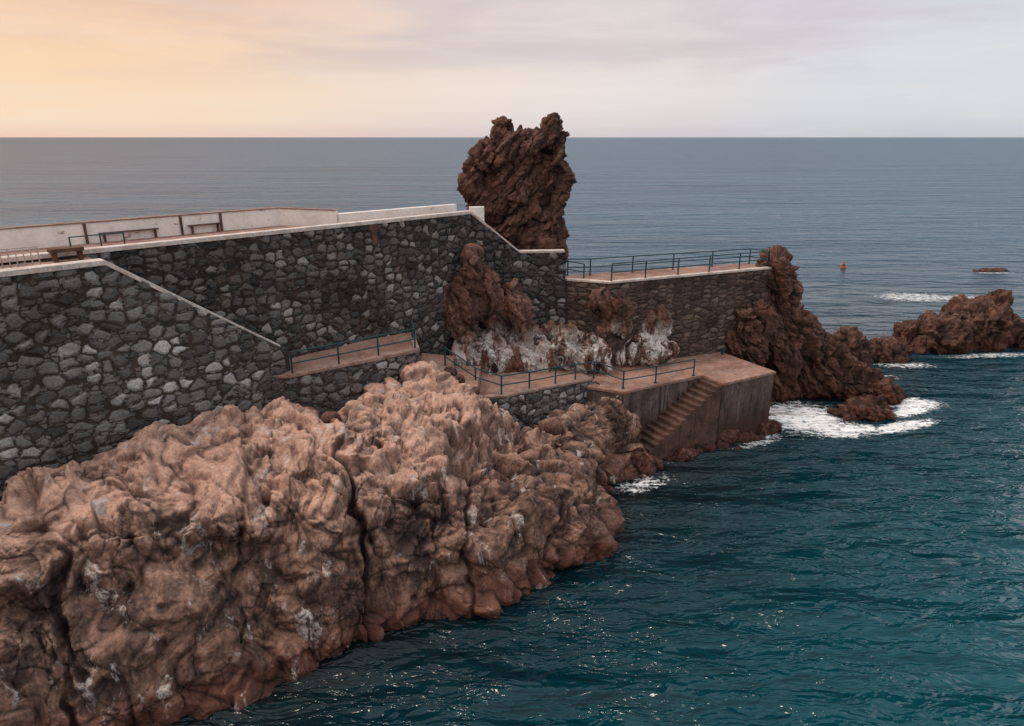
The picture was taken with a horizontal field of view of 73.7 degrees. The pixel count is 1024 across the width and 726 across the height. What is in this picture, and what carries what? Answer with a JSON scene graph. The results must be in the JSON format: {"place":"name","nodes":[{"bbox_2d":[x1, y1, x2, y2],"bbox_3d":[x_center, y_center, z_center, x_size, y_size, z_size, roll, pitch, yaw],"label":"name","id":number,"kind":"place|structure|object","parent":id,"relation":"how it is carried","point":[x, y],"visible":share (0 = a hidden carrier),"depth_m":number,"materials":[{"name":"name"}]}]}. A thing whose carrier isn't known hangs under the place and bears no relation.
{"place":"outdoors","nodes":[
{"label":"outdoors","id":0,"kind":"place"},
{"bbox_2d":[0,258,279,346],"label":"wall coping","id":1,"kind":"object","parent":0,"point":[24,270],"depth_m":22.22,"materials":[{"name":"grey concrete"}]},
{"bbox_2d":[0,210,564,262],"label":"wall coping","id":2,"kind":"object","parent":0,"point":[92,250],"depth_m":27.74,"materials":[{"name":"grey concrete"}]},
{"bbox_2d":[0,214,565,360],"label":"stone wall","id":3,"kind":"structure","parent":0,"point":[294,291],"depth_m":31.14,"materials":[{"name":"grey stone"}]},
{"bbox_2d":[0,226,301,268],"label":"terrace","id":4,"kind":"structure","parent":3,"relation":"on","point":[145,240],"depth_m":27.11,"materials":[{"name":"beige concrete"}]},
{"bbox_2d":[0,246,40,268],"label":"white balustrade","id":5,"kind":"object","parent":4,"relation":"on","point":[17,264],"visible":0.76,"depth_m":21.64,"materials":[{"name":"metal"}]},
{"bbox_2d":[47,246,83,261],"bbox_3d":[-14.993,-3.669,22.981,0.400,0.420,1.000,17,25,41],"label":"terrace bench","id":6,"kind":"object","parent":4,"relation":"on","point":[53,252],"visible":1,"depth_m":22.79,"materials":[{"name":"brown wood"}]},
{"bbox_2d":[68,232,125,245],"bbox_3d":[-15.374,-4.490,25.346,0.114,0.572,1.914,17,25,41],"label":"terrace railing","id":7,"kind":"object","parent":4,"relation":"on","point":[96,235],"visible":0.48,"depth_m":25.35,"materials":[{"name":"grey metal"}]},
{"bbox_2d":[0,204,483,251],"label":"white parapet","id":8,"kind":"structure","parent":4,"relation":"on","point":[50,235],"depth_m":28.94,"materials":[{"name":"paint"}]},
{"bbox_2d":[367,224,378,244],"bbox_3d":[-6.508,-6.033,31.997,0.300,0.940,0.500,17,25,41],"label":"rusty wall bracket","id":9,"kind":"object","parent":3,"relation":"attached to","point":[372,228],"visible":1,"depth_m":31.90,"materials":[{"name":"brown metal"}]},
{"bbox_2d":[441,243,612,373],"bbox_3d":[0.682,-2.068,36.636,9.746,8.696,4.333,0,18,0],"label":"wall outcrop rock","id":10,"kind":"object","parent":3,"relation":"attached to","point":[513,337],"depth_m":36.24,"materials":[{"name":"brown stone"}]},
{"bbox_2d":[280,345,290,370],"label":"wall end pier","id":11,"kind":"structure","parent":0,"point":[286,357],"depth_m":28.04,"materials":[{"name":"grey stone"}]},
{"bbox_2d":[274,331,415,378],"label":"terrace floor","id":12,"kind":"structure","parent":0,"point":[361,354],"depth_m":30.63,"materials":[{"name":"brown concrete"}]},
{"bbox_2d":[289,319,415,373],"bbox_3d":[-6.316,-0.656,29.609,1.473,1.032,6.780,14,23,37],"label":"terrace railing","id":13,"kind":"object","parent":12,"relation":"on","point":[412,329],"visible":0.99,"depth_m":29.08,"materials":[{"name":"grey metal"}]},
{"bbox_2d":[287,336,419,377],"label":"terrace kerb","id":14,"kind":"structure","parent":12,"relation":"on","point":[347,364],"depth_m":29.14,"materials":[{"name":"concrete"}]},
{"bbox_2d":[421,353,588,399],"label":"path floor","id":15,"kind":"structure","parent":0,"point":[486,387],"depth_m":34.41,"materials":[{"name":"brown concrete"}]},
{"bbox_2d":[444,366,456,375],"bbox_3d":[-2.874,0.396,31.967,0.638,0.498,0.472,0,18,0],"label":"boulder","id":16,"kind":"object","parent":15,"relation":"on","point":[452,370],"visible":0.78,"depth_m":31.82,"materials":[{"name":"brown stone"}]},
{"bbox_2d":[455,374,464,382],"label":"boulder","id":17,"kind":"object","parent":15,"relation":"on","point":[460,378],"visible":0.85,"depth_m":31.38,"materials":[{"name":"brown stone"}]},
{"bbox_2d":[481,377,592,398],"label":"path kerb","id":18,"kind":"structure","parent":15,"relation":"on","point":[530,390],"depth_m":33.66,"materials":[{"name":"concrete"}]},
{"bbox_2d":[0,137,1023,725],"bbox_3d":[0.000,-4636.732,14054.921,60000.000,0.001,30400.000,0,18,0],"label":"sea water","id":19,"kind":"structure","parent":0,"point":[812,563],"depth_m":32.82,"materials":[{"name":"teal liquid"}]},
{"bbox_2d":[0,361,652,725],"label":"coastal cliff rock","id":20,"kind":"object","parent":19,"relation":"in","point":[204,565],"visible":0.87,"depth_m":21.98,"materials":[{"name":"brown stone"}]},
{"bbox_2d":[0,265,285,500],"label":"stone wall","id":21,"kind":"structure","parent":20,"relation":"on","point":[95,360],"depth_m":23.06,"materials":[{"name":"grey stone"}]},
{"bbox_2d":[309,407,320,417],"bbox_3d":[-7.491,1.909,25.686,0.610,0.480,0.423,0,18,0],"label":"boulder","id":22,"kind":"object","parent":20,"relation":"on","point":[315,409],"visible":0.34,"depth_m":25.61,"materials":[{"name":"brown stone"}]},
{"bbox_2d":[320,411,341,423],"bbox_3d":[-6.759,2.105,25.524,0.788,0.654,0.579,0,18,0],"label":"boulder","id":23,"kind":"object","parent":20,"relation":"on","point":[326,417],"visible":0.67,"depth_m":25.29,"materials":[{"name":"brown stone"}]},
{"bbox_2d":[271,352,420,414],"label":"terrace wall","id":24,"kind":"structure","parent":20,"relation":"on","point":[335,390],"depth_m":28.89,"materials":[{"name":"grey stone"}]},
{"bbox_2d":[474,381,617,430],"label":"stone wall","id":25,"kind":"structure","parent":20,"relation":"on","point":[528,410],"depth_m":33.87,"materials":[{"name":"grey stone"}]},
{"bbox_2d":[544,422,561,435],"bbox_3d":[1.795,2.885,29.934,0.817,0.630,0.560,0,18,0],"label":"boulder","id":26,"kind":"object","parent":20,"relation":"on","point":[554,428],"visible":1,"depth_m":29.75,"materials":[{"name":"brown stone"}]},
{"bbox_2d":[456,112,577,274],"bbox_3d":[0.445,-4.577,43.680,10.967,21.400,7.602,0,18,0],"label":"sea stack rock","id":27,"kind":"object","parent":19,"relation":"in","point":[519,182],"visible":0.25,"depth_m":38.74,"materials":[{"name":"brown stone"}]},
{"bbox_2d":[586,348,775,457],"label":"landing pier","id":28,"kind":"structure","parent":19,"relation":"in","point":[714,397],"depth_m":36.71,"materials":[{"name":"concrete"}]},
{"bbox_2d":[444,347,695,394],"bbox_3d":[3.406,0.017,34.712,13.820,2.946,1.878,-8,20,-22],"label":"path railing","id":29,"kind":"object","parent":28,"relation":"on","point":[575,372],"visible":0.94,"depth_m":35.04,"materials":[{"name":"grey metal"}]},
{"bbox_2d":[565,269,770,366],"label":"mole stone wall","id":30,"kind":"structure","parent":28,"relation":"on","point":[701,309],"depth_m":39.75,"materials":[{"name":"grey stone"}]},
{"bbox_2d":[587,286,679,366],"bbox_3d":[6.941,-1.939,39.032,5.554,5.354,2.934,0,18,0],"label":"mole outcrop rock","id":31,"kind":"object","parent":30,"relation":"attached to","point":[652,345],"visible":0.81,"depth_m":38.45,"materials":[{"name":"stone"}]},
{"bbox_2d":[565,263,755,289],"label":"mole deck","id":32,"kind":"structure","parent":30,"relation":"on","point":[634,274],"depth_m":40.22,"materials":[{"name":"beige concrete"}]},
{"bbox_2d":[565,260,584,278],"bbox_3d":[3.500,-5.214,38.460,0.166,0.982,1.653,-16,24,-40],"label":"mole railing","id":33,"kind":"object","parent":32,"relation":"on","point":[583,271],"visible":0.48,"depth_m":38.03,"materials":[{"name":"black metal"}]},
{"bbox_2d":[566,248,769,275],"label":"mole railing","id":34,"kind":"object","parent":32,"relation":"on","point":[673,261],"visible":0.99,"depth_m":40.74,"materials":[{"name":"black metal"}]},
{"bbox_2d":[566,267,771,283],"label":"mole kerb","id":35,"kind":"structure","parent":32,"relation":"on","point":[666,276],"depth_m":38.57,"materials":[{"name":"grey concrete"}]},
{"bbox_2d":[610,251,769,280],"bbox_3d":[10.500,-5.612,39.329,11.132,1.032,0.154,-8,20,-22],"label":"mole railing","id":36,"kind":"object","parent":35,"relation":"on","point":[678,266],"visible":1,"depth_m":38.95,"materials":[{"name":"black metal"}]},
{"bbox_2d":[584,401,782,476],"bbox_3d":[9.713,3.432,37.995,14.032,4.447,6.509,-15,23,-38],"label":"tidal rock","id":37,"kind":"object","parent":19,"relation":"in","point":[645,465],"visible":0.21,"depth_m":36.65,"materials":[{"name":"brown stone"}]},
{"bbox_2d":[725,245,907,422],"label":"headland rock","id":38,"kind":"object","parent":19,"relation":"in","point":[784,335],"visible":0.66,"depth_m":42.31,"materials":[{"name":"brown stone"}]},
{"bbox_2d":[830,325,874,366],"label":"reef rock","id":39,"kind":"object","parent":19,"relation":"in","point":[856,342],"visible":0.29,"depth_m":47.71,"materials":[{"name":"brown stone"}]},
{"bbox_2d":[869,335,912,363],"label":"reef rock","id":40,"kind":"object","parent":19,"relation":"in","point":[890,350],"visible":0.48,"depth_m":50.92,"materials":[{"name":"brown stone"}]},
{"bbox_2d":[886,289,1023,354],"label":"reef rock","id":41,"kind":"object","parent":19,"relation":"in","point":[964,324],"visible":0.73,"depth_m":53.36,"materials":[{"name":"brown stone"}]},
{"bbox_2d":[973,267,1007,272],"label":"reef rock","id":42,"kind":"object","parent":19,"relation":"in","point":[996,270],"visible":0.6,"depth_m":85.25,"materials":[{"name":"brown stone"}]},
{"bbox_2d":[0,0,1023,136],"label":"sky","id":43,"kind":"structure","parent":0,"point":[69,68],"materials":[{"name":"white"}]}
]}

